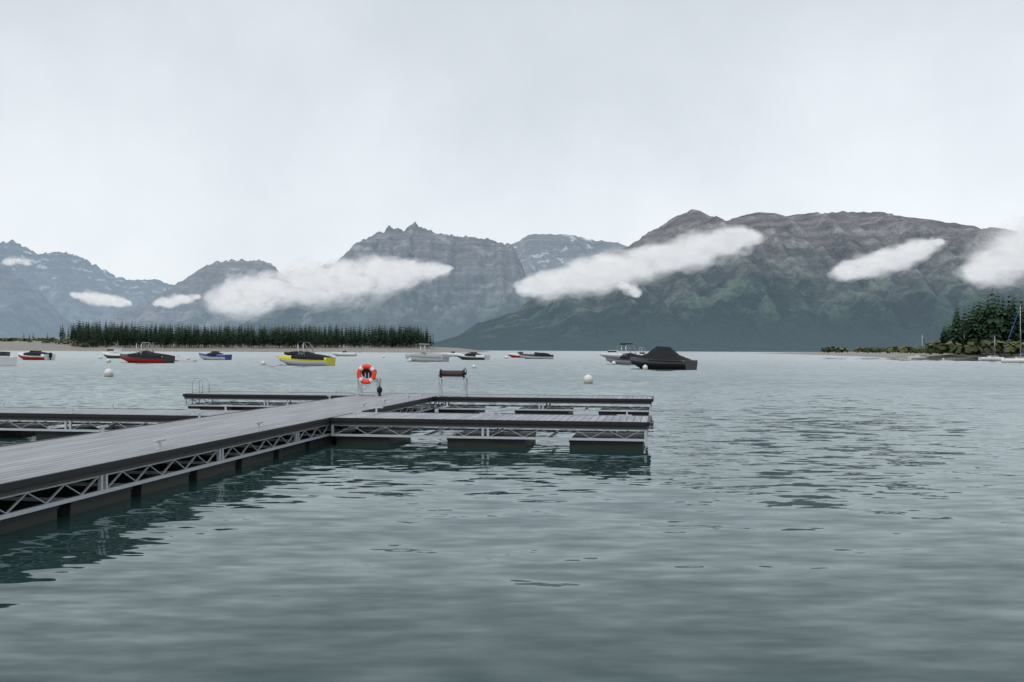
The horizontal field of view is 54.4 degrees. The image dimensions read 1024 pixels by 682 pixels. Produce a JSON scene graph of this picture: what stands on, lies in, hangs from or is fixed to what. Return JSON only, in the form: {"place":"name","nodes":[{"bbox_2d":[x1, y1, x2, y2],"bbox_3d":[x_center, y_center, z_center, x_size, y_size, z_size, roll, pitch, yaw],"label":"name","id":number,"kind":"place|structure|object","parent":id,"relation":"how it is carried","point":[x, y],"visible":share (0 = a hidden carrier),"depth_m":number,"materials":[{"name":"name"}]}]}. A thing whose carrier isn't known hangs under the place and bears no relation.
{"place":"outdoors","nodes":[
{"label":"outdoors","id":0,"kind":"place"},
{"bbox_2d":[0,266,74,339],"bbox_3d":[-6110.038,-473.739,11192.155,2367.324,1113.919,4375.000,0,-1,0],"label":"mountain spur","id":1,"kind":"structure","parent":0,"point":[27,310],"depth_m":11856.32,"materials":[{"name":"grey stone"}]},
{"bbox_2d":[0,239,173,327],"bbox_3d":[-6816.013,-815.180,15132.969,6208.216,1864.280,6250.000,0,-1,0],"label":"mountain","id":2,"kind":"structure","parent":0,"point":[71,288],"depth_m":15905.59,"materials":[{"name":"grey stone"}]},
{"bbox_2d":[75,259,311,342],"bbox_3d":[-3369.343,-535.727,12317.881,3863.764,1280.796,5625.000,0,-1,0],"label":"mountain peak","id":3,"kind":"structure","parent":0,"point":[230,292],"depth_m":11849.72,"materials":[{"name":"grey stone"}]},
{"bbox_2d":[0,340,488,352],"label":"shore","id":4,"kind":"structure","parent":0,"point":[14,345],"depth_m":745.17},
{"bbox_2d":[0,337,118,346],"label":"bluff shrubs","id":5,"kind":"object","parent":4,"relation":"on","point":[55,340],"visible":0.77,"depth_m":791.01,"materials":[{"name":"green plant"}]},
{"bbox_2d":[58,318,433,347],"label":"trees","id":6,"kind":"object","parent":4,"relation":"on","point":[161,336],"visible":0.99,"depth_m":778.12,"materials":[{"name":"green plant"}]},
{"bbox_2d":[217,222,531,346],"bbox_3d":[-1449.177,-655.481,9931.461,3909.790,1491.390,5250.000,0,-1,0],"label":"mountain","id":7,"kind":"structure","parent":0,"point":[440,286],"depth_m":9703.63,"materials":[{"name":"grey stone"}]},
{"bbox_2d":[0,350,1023,681],"bbox_3d":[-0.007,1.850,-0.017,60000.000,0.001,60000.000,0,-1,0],"label":"lake water","id":8,"kind":"structure","parent":0,"point":[764,516],"depth_m":9.63,"materials":[{"name":"grey liquid"}]},
{"bbox_2d":[0,352,16,365],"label":"white boat","id":9,"kind":"object","parent":8,"relation":"on","point":[6,359],"visible":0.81,"depth_m":106.24,"materials":[{"name":"white plastic"}]},
{"bbox_2d":[18,351,55,359],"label":"boat","id":10,"kind":"object","parent":8,"relation":"on","point":[35,355],"visible":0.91,"depth_m":160.28,"materials":[{"name":"white"}]},
{"bbox_2d":[103,344,129,357],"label":"boat","id":11,"kind":"object","parent":8,"relation":"on","point":[114,352],"visible":0.69,"depth_m":194.89,"materials":[{"name":"white"}]},
{"bbox_2d":[120,341,178,362],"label":"boat","id":12,"kind":"object","parent":8,"relation":"on","point":[141,356],"visible":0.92,"depth_m":132.45,"materials":[{"name":"black"}]},
{"bbox_2d":[175,360,196,361],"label":"swim float platform","id":13,"kind":"structure","parent":8,"relation":"on","point":[186,361],"depth_m":141.26,"materials":[{"name":"white"}]},
{"bbox_2d":[199,351,231,359],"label":"boat","id":14,"kind":"object","parent":8,"relation":"on","point":[214,355],"visible":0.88,"depth_m":171.59,"materials":[{"name":"blue"}]},
{"bbox_2d":[284,351,314,355],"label":"black boat","id":15,"kind":"object","parent":8,"relation":"on","point":[291,353],"visible":0.39,"depth_m":261.94,"materials":[{"name":"black"}]},
{"bbox_2d":[278,341,335,364],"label":"boat","id":16,"kind":"object","parent":8,"relation":"on","point":[307,358],"visible":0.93,"depth_m":116.95,"materials":[{"name":"yellow"}]},
{"bbox_2d":[0,363,653,534],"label":"floating dock","id":17,"kind":"object","parent":8,"relation":"on","point":[72,470],"visible":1,"depth_m":18.82,"materials":[{"name":"metal"}]},
{"bbox_2d":[332,346,356,355],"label":"white boat","id":18,"kind":"object","parent":8,"relation":"on","point":[343,353],"visible":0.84,"depth_m":278.28,"materials":[{"name":"white plastic"}]},
{"bbox_2d":[405,344,448,361],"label":"boat","id":19,"kind":"object","parent":8,"relation":"on","point":[428,356],"visible":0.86,"depth_m":159.34,"materials":[{"name":"grey plastic"}]},
{"bbox_2d":[442,351,464,356],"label":"white boat","id":20,"kind":"object","parent":8,"relation":"on","point":[452,354],"visible":0.59,"depth_m":276.82,"materials":[{"name":"white plastic"}]},
{"bbox_2d":[457,352,489,359],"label":"motorboat","id":21,"kind":"object","parent":8,"relation":"on","point":[472,356],"visible":0.87,"depth_m":190.10,"materials":[{"name":"white"}]},
{"bbox_2d":[508,352,522,357],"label":"boat","id":22,"kind":"object","parent":8,"relation":"on","point":[514,355],"visible":0.56,"depth_m":251.85,"materials":[{"name":"white"}]},
{"bbox_2d":[99,354,944,382],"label":"mooring buoys","id":23,"kind":"object","parent":8,"relation":"on","point":[588,378],"visible":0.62,"depth_m":98.50,"materials":[{"name":"white plastic"}]},
{"bbox_2d":[519,352,553,358],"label":"boat","id":24,"kind":"object","parent":8,"relation":"on","point":[536,355],"visible":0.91,"depth_m":217.44,"materials":[{"name":"black plastic"}]},
{"bbox_2d":[599,350,622,356],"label":"boat","id":25,"kind":"object","parent":8,"relation":"on","point":[611,352],"visible":0.59,"depth_m":290.65,"materials":[{"name":"white plastic"}]},
{"bbox_2d":[605,343,640,363],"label":"boat","id":26,"kind":"object","parent":8,"relation":"on","point":[624,358],"visible":0.57,"depth_m":137.33,"materials":[{"name":"grey"}]},
{"bbox_2d":[630,346,697,368],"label":"covered boat","id":27,"kind":"object","parent":8,"relation":"on","point":[658,357],"visible":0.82,"depth_m":101.41,"materials":[{"name":"black fabric"}]},
{"bbox_2d":[763,352,1023,360],"bbox_3d":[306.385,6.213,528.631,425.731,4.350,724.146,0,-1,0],"label":"shore","id":28,"kind":"structure","parent":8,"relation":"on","point":[945,356],"depth_m":301.00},
{"bbox_2d":[821,339,1023,355],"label":"spit shrubs","id":29,"kind":"object","parent":28,"relation":"on","point":[973,347],"visible":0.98,"depth_m":231.10,"materials":[{"name":"green plant"}]},
{"bbox_2d":[939,289,1023,344],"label":"conifer trees","id":30,"kind":"object","parent":28,"relation":"on","point":[988,323],"visible":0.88,"depth_m":267.81,"materials":[{"name":"green plant"}]},
{"bbox_2d":[908,336,929,358],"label":"sailboat","id":31,"kind":"object","parent":8,"relation":"on","point":[919,357],"visible":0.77,"depth_m":244.51,"materials":[{"name":"white plastic"}]},
{"bbox_2d":[978,335,1003,359],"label":"sailboat","id":32,"kind":"object","parent":8,"relation":"on","point":[994,357],"visible":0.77,"depth_m":222.46,"materials":[{"name":"white"}]},
{"bbox_2d":[1001,305,1023,362],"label":"sailboat","id":33,"kind":"object","parent":8,"relation":"on","point":[1020,359],"visible":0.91,"depth_m":175.86,"materials":[{"name":"white"}]},
{"bbox_2d":[0,0,1023,284],"label":"sky","id":34,"kind":"structure","parent":0,"point":[166,141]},
{"bbox_2d":[511,234,627,297],"bbox_3d":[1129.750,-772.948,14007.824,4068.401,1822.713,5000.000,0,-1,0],"label":"mountain ridge","id":35,"kind":"structure","parent":0,"point":[549,260],"depth_m":14501.86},
{"bbox_2d":[412,209,1023,351],"bbox_3d":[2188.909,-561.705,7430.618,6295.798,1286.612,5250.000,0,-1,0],"label":"mountain","id":36,"kind":"structure","parent":0,"point":[693,280],"depth_m":6523.72,"materials":[{"name":"grey stone"}]}
]}

